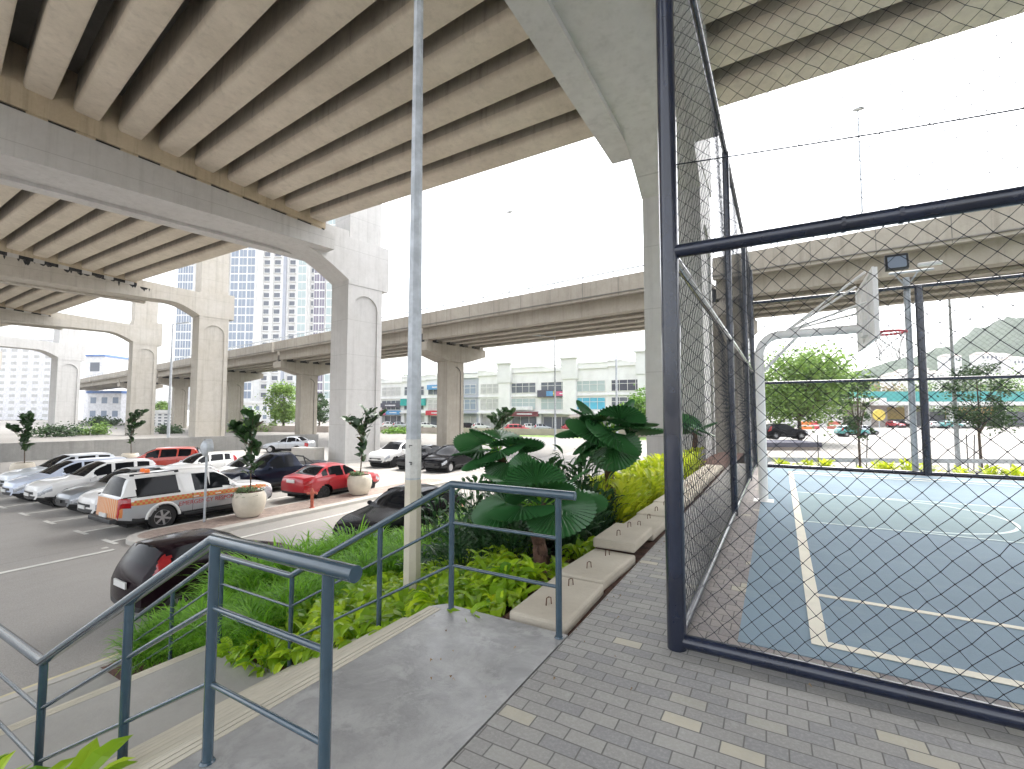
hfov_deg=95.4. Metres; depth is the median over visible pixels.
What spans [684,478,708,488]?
edging block
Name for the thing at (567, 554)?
lime leaf plant
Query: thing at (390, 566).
fine leaf clump
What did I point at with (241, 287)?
window
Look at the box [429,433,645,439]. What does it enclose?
grass
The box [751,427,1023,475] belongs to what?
yard
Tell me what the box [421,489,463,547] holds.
dark shrub
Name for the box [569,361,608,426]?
shop unit
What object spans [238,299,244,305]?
window
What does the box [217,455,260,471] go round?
parked car
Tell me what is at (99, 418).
bush
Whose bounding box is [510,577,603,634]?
edging block
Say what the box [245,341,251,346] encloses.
window
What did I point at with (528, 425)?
car
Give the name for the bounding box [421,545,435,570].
dark shrub
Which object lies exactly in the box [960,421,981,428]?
car
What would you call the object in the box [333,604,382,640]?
lime leaf plant
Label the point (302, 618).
lime leaf plant
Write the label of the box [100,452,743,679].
soil
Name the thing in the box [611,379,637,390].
window
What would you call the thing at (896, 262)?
floodlight mast
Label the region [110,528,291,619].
parked car
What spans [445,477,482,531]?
dark shrub
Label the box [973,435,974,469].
tree stake
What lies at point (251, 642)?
lime leaf plant
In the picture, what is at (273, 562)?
fine leaf clump
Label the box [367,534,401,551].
fine leaf clump
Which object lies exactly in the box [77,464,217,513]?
parked car
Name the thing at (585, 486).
dark shrub
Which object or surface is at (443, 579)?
lime leaf plant
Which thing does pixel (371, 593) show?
lime leaf plant
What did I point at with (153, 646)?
fine leaf clump
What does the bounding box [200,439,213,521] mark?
traffic mirror
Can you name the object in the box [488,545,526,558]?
lime leaf plant
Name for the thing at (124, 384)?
ramp pier
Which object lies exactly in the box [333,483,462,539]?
moving car
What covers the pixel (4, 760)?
lime leaf plant
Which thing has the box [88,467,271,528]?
emergency pickup
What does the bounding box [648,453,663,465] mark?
golden hedge plant
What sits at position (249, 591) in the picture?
fine leaf clump
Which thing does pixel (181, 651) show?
fine leaf clump
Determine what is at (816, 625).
court lines
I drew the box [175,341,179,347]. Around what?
window
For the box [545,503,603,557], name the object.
dark shrub
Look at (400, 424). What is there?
car
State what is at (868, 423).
roller door
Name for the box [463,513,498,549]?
dark shrub
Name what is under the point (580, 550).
lime leaf plant
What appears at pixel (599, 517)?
dark shrub
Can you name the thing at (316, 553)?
fine leaf clump
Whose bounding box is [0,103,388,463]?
bridge pier
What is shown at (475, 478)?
dark shrub
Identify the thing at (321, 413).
leafy tree
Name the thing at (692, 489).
edging block
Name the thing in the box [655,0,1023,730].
court fence
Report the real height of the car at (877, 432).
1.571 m
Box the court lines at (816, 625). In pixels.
[788,471,1023,687]
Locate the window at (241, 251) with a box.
[240,250,246,256]
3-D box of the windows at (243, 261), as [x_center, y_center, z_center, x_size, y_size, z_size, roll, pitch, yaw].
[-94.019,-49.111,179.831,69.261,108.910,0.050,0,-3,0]
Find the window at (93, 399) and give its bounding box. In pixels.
[90,397,95,402]
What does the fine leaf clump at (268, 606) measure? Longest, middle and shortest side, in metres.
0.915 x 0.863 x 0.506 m
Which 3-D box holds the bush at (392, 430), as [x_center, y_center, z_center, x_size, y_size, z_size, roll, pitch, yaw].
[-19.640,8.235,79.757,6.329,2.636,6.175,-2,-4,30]
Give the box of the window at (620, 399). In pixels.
[611,397,632,405]
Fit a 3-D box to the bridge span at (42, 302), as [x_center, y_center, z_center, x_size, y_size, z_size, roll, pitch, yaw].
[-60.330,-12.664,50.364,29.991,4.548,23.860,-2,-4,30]
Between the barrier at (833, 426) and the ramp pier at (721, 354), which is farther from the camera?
the barrier at (833, 426)
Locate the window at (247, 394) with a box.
[244,391,250,397]
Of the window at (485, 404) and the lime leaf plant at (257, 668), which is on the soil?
the lime leaf plant at (257, 668)
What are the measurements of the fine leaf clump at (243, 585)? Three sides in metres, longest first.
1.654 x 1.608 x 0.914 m
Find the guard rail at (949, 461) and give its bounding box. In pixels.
[745,457,1023,471]
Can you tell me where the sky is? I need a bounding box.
[0,13,1023,409]
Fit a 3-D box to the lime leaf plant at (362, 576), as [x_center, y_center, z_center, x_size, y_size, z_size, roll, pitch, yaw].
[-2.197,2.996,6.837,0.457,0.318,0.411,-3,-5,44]
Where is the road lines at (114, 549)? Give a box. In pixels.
[0,459,573,573]
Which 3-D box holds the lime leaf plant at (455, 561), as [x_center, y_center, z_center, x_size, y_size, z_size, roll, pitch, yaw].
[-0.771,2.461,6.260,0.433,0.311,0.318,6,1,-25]
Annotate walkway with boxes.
[0,662,118,728]
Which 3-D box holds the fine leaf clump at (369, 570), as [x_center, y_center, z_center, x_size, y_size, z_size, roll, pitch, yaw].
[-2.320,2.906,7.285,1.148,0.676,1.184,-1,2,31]
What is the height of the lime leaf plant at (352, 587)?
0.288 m
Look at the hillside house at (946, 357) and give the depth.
320.48 m
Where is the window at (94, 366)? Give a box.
[90,362,99,370]
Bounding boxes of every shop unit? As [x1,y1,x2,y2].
[380,378,402,426]
[400,376,425,423]
[424,374,436,426]
[463,372,478,423]
[477,362,521,427]
[507,366,538,424]
[537,356,585,428]
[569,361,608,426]
[607,350,645,426]
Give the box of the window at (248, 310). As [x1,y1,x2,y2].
[246,308,253,313]
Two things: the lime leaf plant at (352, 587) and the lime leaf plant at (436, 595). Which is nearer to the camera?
the lime leaf plant at (436, 595)
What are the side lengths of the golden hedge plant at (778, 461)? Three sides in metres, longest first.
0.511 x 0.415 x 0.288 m
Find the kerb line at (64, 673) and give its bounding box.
[0,460,645,697]
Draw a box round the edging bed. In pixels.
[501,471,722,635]
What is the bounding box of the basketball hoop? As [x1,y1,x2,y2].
[753,266,907,502]
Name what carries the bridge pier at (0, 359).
on the ground at (567, 445)
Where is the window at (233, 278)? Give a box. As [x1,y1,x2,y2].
[231,274,237,280]
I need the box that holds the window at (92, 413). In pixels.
[90,411,95,416]
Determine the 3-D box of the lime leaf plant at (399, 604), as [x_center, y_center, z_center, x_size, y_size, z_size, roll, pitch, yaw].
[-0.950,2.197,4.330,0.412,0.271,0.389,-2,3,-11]
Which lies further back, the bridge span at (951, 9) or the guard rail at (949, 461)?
the guard rail at (949, 461)
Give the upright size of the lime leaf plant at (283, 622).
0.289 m
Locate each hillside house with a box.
[880,373,906,406]
[893,369,917,390]
[914,371,945,408]
[937,354,961,383]
[968,352,998,383]
[997,353,1011,374]
[1000,357,1023,389]
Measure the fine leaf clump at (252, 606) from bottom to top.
0.612 m
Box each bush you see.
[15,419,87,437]
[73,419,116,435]
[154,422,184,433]
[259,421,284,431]
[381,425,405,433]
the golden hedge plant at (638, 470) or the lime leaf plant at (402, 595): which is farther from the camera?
the golden hedge plant at (638, 470)
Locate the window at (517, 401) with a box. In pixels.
[512,398,535,409]
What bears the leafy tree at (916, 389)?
on the ground at (567, 445)
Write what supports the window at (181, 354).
in the tower block at (276, 295)
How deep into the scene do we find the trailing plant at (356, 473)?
20.61 m
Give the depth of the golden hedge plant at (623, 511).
7.21 m
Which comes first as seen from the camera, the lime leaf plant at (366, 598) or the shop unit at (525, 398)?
the lime leaf plant at (366, 598)
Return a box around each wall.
[0,434,318,461]
[257,426,328,431]
[380,427,645,436]
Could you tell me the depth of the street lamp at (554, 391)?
45.96 m
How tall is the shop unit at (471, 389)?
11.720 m
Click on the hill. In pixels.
(1007, 339)
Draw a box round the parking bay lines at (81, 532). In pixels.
[0,466,481,543]
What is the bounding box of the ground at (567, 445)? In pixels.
[0,416,1023,564]
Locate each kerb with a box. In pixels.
[0,470,620,703]
[126,477,454,545]
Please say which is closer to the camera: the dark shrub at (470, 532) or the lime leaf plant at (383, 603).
the lime leaf plant at (383, 603)
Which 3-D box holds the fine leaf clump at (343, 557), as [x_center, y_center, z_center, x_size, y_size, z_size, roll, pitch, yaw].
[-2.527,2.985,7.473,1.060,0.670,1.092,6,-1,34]
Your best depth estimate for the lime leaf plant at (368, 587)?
5.75 m
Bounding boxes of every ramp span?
[80,375,120,390]
[90,370,119,385]
[116,368,157,381]
[157,355,190,377]
[227,339,279,371]
[274,312,422,362]
[422,264,715,347]
[712,204,1023,317]
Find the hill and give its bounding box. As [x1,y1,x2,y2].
[750,316,1023,412]
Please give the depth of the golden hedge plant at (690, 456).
11.90 m
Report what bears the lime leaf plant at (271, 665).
on the soil
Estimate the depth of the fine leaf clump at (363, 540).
9.78 m
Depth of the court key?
7.08 m
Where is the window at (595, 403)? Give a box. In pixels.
[577,397,605,409]
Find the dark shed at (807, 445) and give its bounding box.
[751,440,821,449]
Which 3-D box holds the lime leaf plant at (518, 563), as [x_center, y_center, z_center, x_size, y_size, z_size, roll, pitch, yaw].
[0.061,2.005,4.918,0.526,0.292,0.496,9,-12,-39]
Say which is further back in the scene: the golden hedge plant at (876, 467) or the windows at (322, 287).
the windows at (322, 287)
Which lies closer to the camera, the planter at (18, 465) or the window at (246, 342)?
the planter at (18, 465)
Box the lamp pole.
[403,0,422,589]
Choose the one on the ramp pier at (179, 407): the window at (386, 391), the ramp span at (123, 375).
the ramp span at (123, 375)
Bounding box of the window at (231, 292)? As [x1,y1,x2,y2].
[230,291,236,297]
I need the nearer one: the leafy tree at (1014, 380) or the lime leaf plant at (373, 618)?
the lime leaf plant at (373, 618)
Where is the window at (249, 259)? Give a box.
[248,258,254,264]
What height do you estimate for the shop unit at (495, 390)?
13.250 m
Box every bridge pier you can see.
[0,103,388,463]
[0,253,234,436]
[0,301,162,435]
[0,328,85,432]
[0,352,1,368]
[505,0,718,460]
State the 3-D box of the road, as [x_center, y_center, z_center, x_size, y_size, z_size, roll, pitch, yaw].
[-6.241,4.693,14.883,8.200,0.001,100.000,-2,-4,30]
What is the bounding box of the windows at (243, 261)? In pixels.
[175,250,254,389]
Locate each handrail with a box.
[0,532,361,768]
[132,480,576,668]
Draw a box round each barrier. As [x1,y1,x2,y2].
[801,422,811,428]
[809,421,819,428]
[827,421,840,428]
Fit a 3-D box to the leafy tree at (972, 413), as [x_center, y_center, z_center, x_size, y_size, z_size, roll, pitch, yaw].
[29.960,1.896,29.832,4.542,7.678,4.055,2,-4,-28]
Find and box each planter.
[9,462,35,470]
[121,453,138,457]
[232,489,265,517]
[347,473,371,494]
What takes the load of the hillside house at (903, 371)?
on the hill
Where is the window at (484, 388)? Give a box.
[480,384,498,393]
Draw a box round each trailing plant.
[232,486,263,497]
[348,471,367,478]
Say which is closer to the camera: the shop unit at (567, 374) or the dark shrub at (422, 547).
the dark shrub at (422, 547)
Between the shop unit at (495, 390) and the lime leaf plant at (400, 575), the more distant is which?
the shop unit at (495, 390)
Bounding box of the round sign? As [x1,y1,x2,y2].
[872,409,885,427]
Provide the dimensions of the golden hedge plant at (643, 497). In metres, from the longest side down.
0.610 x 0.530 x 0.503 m
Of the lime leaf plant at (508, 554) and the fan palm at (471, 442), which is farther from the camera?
the fan palm at (471, 442)
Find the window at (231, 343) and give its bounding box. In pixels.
[228,341,235,347]
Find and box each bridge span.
[0,0,593,229]
[0,184,247,285]
[0,283,99,316]
[700,0,1023,106]
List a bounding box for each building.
[0,338,102,419]
[83,354,127,419]
[86,391,126,422]
[154,410,188,425]
[243,401,318,422]
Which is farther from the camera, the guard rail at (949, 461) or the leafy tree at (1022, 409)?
the leafy tree at (1022, 409)
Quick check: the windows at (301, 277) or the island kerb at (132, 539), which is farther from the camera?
the windows at (301, 277)
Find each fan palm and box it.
[452,428,544,493]
[470,453,608,571]
[555,399,662,513]
[682,414,716,462]
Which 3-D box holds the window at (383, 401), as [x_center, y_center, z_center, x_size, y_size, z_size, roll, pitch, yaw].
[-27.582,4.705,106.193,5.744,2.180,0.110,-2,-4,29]
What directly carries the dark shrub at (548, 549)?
on the soil
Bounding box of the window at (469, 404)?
[464,399,475,409]
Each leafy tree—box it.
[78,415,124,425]
[155,401,167,409]
[243,405,265,422]
[255,379,295,425]
[317,392,328,425]
[619,384,645,416]
[750,337,898,440]
[831,374,879,466]
[870,375,919,411]
[893,380,962,411]
[915,370,990,411]
[935,359,1023,470]
[948,367,1023,411]
[1003,364,1023,411]
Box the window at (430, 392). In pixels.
[428,390,436,394]
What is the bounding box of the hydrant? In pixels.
[307,488,317,507]
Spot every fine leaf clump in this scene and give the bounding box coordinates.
[97,617,151,667]
[103,612,181,676]
[103,613,188,669]
[119,605,182,645]
[134,631,190,668]
[135,593,205,650]
[138,609,189,645]
[143,586,241,659]
[148,594,196,622]
[149,618,197,662]
[151,598,232,644]
[160,587,245,650]
[164,593,241,655]
[173,598,254,651]
[175,601,255,652]
[177,544,306,597]
[177,557,271,602]
[177,563,246,596]
[196,582,285,652]
[197,557,300,604]
[217,596,301,660]
[222,577,278,641]
[223,578,273,606]
[224,532,325,594]
[224,539,321,574]
[225,540,329,595]
[225,580,294,627]
[234,578,286,598]
[238,530,346,587]
[244,592,306,631]
[247,576,320,632]
[250,576,294,591]
[258,572,342,619]
[271,572,345,599]
[280,537,350,558]
[286,529,343,552]
[288,555,365,604]
[292,531,360,555]
[299,531,370,555]
[311,513,394,551]
[311,522,383,550]
[312,528,398,555]
[312,533,373,557]
[330,546,373,563]
[333,546,384,572]
[334,544,397,577]
[334,548,372,564]
[341,524,403,546]
[341,539,387,560]
[349,538,398,557]
[362,551,403,575]
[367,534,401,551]
[371,535,428,572]
[375,528,427,567]
[387,533,438,571]
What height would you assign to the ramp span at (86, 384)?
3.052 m
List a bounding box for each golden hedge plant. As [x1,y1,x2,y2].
[589,472,613,514]
[603,474,621,495]
[608,479,641,522]
[609,479,640,516]
[610,476,644,520]
[614,474,640,500]
[620,468,634,474]
[629,474,647,488]
[630,465,653,489]
[632,460,653,468]
[633,481,650,512]
[635,485,651,511]
[640,468,663,505]
[642,472,663,497]
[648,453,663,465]
[648,455,663,472]
[649,468,663,496]
[683,452,700,468]
[683,455,694,479]
[690,447,705,469]
[771,457,787,464]
[801,458,814,465]
[815,457,834,466]
[867,460,892,469]
[875,459,898,469]
[895,458,922,470]
[952,464,976,473]
[975,464,1007,474]
[1002,464,1023,475]
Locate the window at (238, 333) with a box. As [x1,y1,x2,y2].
[237,332,243,338]
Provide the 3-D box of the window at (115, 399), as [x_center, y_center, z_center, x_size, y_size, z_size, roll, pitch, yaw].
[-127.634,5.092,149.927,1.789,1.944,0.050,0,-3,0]
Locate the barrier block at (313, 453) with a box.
[291,447,323,460]
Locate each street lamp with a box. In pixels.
[166,322,189,437]
[507,210,512,296]
[533,335,557,449]
[615,334,617,432]
[852,106,864,230]
[948,299,960,469]
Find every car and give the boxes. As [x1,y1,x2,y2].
[0,452,114,486]
[1,457,125,500]
[24,458,156,507]
[55,465,165,513]
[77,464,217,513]
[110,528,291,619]
[134,446,200,464]
[166,451,237,467]
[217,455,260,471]
[221,451,329,487]
[263,436,315,452]
[281,462,379,498]
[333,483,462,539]
[367,440,405,467]
[381,422,396,426]
[392,422,405,426]
[395,444,440,469]
[421,422,436,427]
[423,444,474,472]
[463,423,471,427]
[471,423,491,427]
[504,424,529,428]
[522,423,538,428]
[532,424,553,428]
[766,424,807,439]
[834,425,870,436]
[860,425,879,434]
[885,421,905,427]
[899,421,917,427]
[930,421,941,427]
[939,421,962,428]
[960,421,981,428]
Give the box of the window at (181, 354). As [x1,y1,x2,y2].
[180,349,184,355]
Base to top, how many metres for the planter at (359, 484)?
0.865 m
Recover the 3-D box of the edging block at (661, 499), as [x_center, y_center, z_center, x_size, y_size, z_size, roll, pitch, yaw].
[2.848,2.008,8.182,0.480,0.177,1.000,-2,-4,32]
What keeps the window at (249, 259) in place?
in the tower block at (276, 295)
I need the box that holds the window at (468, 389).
[464,384,475,393]
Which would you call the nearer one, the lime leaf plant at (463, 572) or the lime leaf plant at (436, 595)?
the lime leaf plant at (436, 595)
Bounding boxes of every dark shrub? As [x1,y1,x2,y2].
[394,551,428,572]
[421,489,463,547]
[421,541,448,569]
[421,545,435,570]
[422,541,444,556]
[429,513,481,565]
[437,498,472,540]
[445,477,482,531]
[455,520,475,552]
[460,474,492,513]
[461,512,478,545]
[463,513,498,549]
[463,533,503,563]
[467,513,491,546]
[471,502,520,548]
[482,526,520,555]
[483,520,532,559]
[516,521,554,560]
[521,455,585,545]
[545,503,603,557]
[546,532,577,554]
[547,445,617,533]
[562,460,602,492]
[584,511,611,541]
[591,508,614,532]
[599,488,628,527]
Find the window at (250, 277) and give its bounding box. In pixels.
[247,274,254,280]
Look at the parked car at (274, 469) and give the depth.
22.17 m
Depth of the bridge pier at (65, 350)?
81.04 m
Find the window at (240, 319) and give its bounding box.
[238,316,244,322]
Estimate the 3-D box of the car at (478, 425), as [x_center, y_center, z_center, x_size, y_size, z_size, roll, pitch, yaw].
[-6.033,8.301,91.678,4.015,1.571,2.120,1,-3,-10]
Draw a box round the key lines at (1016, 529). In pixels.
[802,481,1023,542]
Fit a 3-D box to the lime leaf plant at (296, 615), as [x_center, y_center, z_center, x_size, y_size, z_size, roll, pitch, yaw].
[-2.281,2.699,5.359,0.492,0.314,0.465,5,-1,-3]
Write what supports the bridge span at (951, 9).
on the bridge pier at (599, 58)
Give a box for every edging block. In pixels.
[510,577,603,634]
[562,548,634,589]
[593,522,652,552]
[624,514,664,540]
[636,501,664,517]
[653,494,693,506]
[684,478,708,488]
[684,484,701,497]
[686,473,714,481]
[694,469,719,475]
[699,463,723,468]
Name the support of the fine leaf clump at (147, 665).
on the soil
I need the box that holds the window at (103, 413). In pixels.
[101,411,106,416]
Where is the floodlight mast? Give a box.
[884,253,942,470]
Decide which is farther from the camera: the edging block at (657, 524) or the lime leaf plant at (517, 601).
the edging block at (657, 524)
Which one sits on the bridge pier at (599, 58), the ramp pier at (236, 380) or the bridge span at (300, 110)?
the bridge span at (300, 110)
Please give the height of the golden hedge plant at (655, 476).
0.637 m
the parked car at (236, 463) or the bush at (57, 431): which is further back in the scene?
the bush at (57, 431)
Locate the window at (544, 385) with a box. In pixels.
[541,381,562,389]
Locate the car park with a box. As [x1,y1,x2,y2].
[0,447,511,563]
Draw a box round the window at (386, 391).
[382,387,400,395]
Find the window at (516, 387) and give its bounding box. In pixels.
[512,382,535,392]
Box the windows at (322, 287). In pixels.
[313,270,324,394]
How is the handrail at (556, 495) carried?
attached to the staircase
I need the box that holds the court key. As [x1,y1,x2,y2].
[797,492,1023,543]
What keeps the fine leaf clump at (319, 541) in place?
on the soil
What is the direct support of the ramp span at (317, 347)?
on the ramp pier at (449, 359)
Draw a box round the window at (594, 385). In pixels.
[577,380,604,391]
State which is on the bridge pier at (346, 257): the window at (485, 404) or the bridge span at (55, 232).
the bridge span at (55, 232)
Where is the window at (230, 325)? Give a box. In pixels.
[229,324,235,330]
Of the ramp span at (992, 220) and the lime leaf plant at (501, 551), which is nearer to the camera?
the lime leaf plant at (501, 551)
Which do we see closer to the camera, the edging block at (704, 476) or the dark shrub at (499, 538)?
the dark shrub at (499, 538)
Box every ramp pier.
[117,382,162,388]
[156,376,190,427]
[225,370,263,431]
[273,355,329,434]
[421,334,485,445]
[712,289,757,461]
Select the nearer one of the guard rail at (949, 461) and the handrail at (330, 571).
the handrail at (330, 571)
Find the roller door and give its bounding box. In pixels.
[853,407,870,425]
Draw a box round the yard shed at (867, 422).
[780,398,887,426]
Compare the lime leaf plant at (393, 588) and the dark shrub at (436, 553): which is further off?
the dark shrub at (436, 553)
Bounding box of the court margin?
[688,467,1023,709]
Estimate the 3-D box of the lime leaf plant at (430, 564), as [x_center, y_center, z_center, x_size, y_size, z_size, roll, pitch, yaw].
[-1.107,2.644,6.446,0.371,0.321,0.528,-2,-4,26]
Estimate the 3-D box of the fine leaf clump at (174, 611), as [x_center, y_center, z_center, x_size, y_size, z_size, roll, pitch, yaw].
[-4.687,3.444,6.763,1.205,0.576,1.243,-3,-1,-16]
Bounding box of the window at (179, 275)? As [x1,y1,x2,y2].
[178,274,182,280]
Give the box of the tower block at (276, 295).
[174,215,381,420]
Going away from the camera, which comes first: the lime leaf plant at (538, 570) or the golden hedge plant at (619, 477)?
the lime leaf plant at (538, 570)
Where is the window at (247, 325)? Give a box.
[246,324,252,330]
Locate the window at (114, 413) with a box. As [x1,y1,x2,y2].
[112,411,117,416]
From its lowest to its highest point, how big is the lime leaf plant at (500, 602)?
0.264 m
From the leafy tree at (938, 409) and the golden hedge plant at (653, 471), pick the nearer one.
the golden hedge plant at (653, 471)
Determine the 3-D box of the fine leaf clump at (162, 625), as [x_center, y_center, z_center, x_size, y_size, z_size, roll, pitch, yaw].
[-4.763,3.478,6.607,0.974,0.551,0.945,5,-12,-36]
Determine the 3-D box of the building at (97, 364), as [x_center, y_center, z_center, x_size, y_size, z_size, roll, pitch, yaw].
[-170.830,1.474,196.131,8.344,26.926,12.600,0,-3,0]
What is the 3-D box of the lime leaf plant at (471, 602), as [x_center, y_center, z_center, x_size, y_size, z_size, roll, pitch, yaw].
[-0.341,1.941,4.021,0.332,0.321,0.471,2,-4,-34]
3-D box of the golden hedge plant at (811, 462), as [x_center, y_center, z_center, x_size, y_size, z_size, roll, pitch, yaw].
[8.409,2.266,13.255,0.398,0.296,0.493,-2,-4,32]
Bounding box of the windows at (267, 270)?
[261,252,313,396]
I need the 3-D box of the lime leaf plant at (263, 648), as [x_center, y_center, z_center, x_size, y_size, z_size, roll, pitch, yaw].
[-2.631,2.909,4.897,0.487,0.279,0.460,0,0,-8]
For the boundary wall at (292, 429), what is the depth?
85.13 m
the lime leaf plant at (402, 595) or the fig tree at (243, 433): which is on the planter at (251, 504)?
the fig tree at (243, 433)
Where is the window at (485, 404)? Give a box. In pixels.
[480,399,498,409]
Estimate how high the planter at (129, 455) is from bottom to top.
0.865 m
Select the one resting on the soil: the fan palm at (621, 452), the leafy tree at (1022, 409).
the fan palm at (621, 452)
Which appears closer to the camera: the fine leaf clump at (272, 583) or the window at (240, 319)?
the fine leaf clump at (272, 583)
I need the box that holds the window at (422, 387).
[404,386,423,395]
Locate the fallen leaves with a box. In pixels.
[430,541,811,697]
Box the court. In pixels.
[738,467,1023,704]
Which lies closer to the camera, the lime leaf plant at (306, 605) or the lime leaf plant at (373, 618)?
the lime leaf plant at (373, 618)
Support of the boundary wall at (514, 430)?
on the ground at (567, 445)
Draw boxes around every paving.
[137,478,444,538]
[444,463,1023,768]
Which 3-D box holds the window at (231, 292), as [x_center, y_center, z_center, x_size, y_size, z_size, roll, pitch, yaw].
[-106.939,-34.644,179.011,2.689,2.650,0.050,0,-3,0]
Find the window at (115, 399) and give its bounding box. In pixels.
[113,397,118,402]
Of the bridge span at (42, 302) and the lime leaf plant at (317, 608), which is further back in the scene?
the bridge span at (42, 302)
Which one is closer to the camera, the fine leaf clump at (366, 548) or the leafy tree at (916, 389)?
the fine leaf clump at (366, 548)
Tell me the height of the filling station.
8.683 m
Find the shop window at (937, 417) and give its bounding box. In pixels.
[888,412,1023,424]
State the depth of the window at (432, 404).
100.31 m
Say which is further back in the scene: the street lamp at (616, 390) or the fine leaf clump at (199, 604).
the street lamp at (616, 390)
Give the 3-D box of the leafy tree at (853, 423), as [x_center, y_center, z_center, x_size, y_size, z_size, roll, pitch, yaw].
[22.189,2.551,30.022,2.655,6.393,2.433,-2,-4,30]
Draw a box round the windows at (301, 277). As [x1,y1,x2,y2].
[295,219,334,397]
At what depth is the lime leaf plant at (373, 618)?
4.26 m
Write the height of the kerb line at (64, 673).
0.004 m
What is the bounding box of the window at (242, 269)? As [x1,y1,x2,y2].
[239,266,246,272]
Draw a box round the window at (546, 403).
[541,398,562,409]
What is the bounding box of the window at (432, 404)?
[428,400,436,409]
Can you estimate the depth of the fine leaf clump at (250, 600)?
6.17 m
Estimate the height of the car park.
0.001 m
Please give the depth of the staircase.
2.85 m
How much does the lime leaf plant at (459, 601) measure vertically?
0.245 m
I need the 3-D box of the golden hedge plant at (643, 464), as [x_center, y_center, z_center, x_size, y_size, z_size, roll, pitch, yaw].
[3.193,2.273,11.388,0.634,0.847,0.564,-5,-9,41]
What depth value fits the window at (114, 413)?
149.66 m
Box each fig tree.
[5,410,35,462]
[124,409,148,453]
[226,409,263,491]
[341,404,387,471]
[486,407,515,449]
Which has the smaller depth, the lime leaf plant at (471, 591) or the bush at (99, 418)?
the lime leaf plant at (471, 591)
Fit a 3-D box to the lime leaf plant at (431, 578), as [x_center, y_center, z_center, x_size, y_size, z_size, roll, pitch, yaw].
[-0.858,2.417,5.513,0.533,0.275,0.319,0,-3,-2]
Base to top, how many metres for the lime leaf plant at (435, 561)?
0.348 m
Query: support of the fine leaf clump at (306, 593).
on the soil
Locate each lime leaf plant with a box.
[0,750,50,768]
[50,757,74,768]
[68,734,137,768]
[217,636,253,659]
[224,644,259,669]
[230,630,258,663]
[232,644,279,677]
[245,631,272,652]
[245,649,286,675]
[252,619,285,638]
[253,626,295,672]
[266,642,292,673]
[269,626,307,665]
[274,608,310,646]
[276,620,318,647]
[280,606,306,632]
[289,641,319,661]
[291,631,318,654]
[293,602,316,619]
[299,613,354,635]
[301,617,348,662]
[302,600,312,621]
[305,598,351,630]
[309,613,352,657]
[318,599,349,619]
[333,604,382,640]
[334,605,355,622]
[335,591,358,605]
[336,590,367,604]
[336,623,356,639]
[337,621,375,649]
[338,607,374,623]
[341,584,365,597]
[346,581,360,592]
[346,584,385,597]
[349,591,375,610]
[351,574,369,584]
[351,610,405,638]
[352,597,369,604]
[353,600,385,622]
[358,577,372,584]
[361,586,397,606]
[365,587,373,602]
[368,585,398,603]
[368,618,388,635]
[369,581,394,587]
[369,603,405,617]
[370,570,398,579]
[370,573,387,589]
[375,593,395,608]
[382,571,402,577]
[382,603,424,620]
[383,585,419,608]
[385,580,402,590]
[389,600,411,624]
[403,592,445,602]
[404,609,414,617]
[405,585,464,611]
[411,586,426,591]
[419,578,439,594]
[420,561,433,572]
[420,580,433,591]
[420,594,455,610]
[421,560,447,568]
[423,574,435,583]
[425,572,447,597]
[429,566,442,578]
[430,564,470,583]
[431,580,458,604]
[434,584,474,607]
[441,560,463,569]
[446,578,480,599]
[447,568,471,586]
[447,601,490,621]
[454,585,488,604]
[454,590,500,617]
[454,596,463,607]
[455,576,501,597]
[459,569,472,586]
[460,549,478,563]
[464,587,497,611]
[467,549,488,565]
[469,561,510,594]
[470,556,496,589]
[471,557,493,568]
[474,550,518,564]
[474,572,516,587]
[474,586,520,605]
[476,588,506,616]
[482,566,541,589]
[486,558,520,586]
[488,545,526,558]
[488,559,526,573]
[489,544,522,558]
[492,585,541,608]
[496,557,546,579]
[504,573,530,600]
[518,545,532,559]
[519,554,549,585]
[529,563,554,579]
[550,555,568,572]
[562,541,592,559]
[562,544,575,562]
[570,534,595,555]
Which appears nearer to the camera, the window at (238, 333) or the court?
the court
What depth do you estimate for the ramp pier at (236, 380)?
86.46 m
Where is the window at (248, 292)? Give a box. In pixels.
[247,291,253,297]
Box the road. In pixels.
[0,441,646,695]
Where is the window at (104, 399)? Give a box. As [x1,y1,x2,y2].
[101,397,106,402]
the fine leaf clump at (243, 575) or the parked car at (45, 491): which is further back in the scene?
the parked car at (45, 491)
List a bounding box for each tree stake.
[966,435,968,468]
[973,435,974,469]
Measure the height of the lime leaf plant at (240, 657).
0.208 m
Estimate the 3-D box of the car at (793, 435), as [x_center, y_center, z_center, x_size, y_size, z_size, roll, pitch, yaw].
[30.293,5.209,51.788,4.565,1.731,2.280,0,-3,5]
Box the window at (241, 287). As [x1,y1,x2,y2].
[239,283,245,289]
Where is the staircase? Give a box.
[0,604,567,768]
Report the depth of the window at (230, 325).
178.27 m
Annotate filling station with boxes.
[844,391,1023,425]
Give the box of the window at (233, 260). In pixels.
[231,258,238,264]
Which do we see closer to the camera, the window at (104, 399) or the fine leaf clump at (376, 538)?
the fine leaf clump at (376, 538)
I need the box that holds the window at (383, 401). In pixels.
[382,400,400,409]
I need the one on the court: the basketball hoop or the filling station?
the basketball hoop

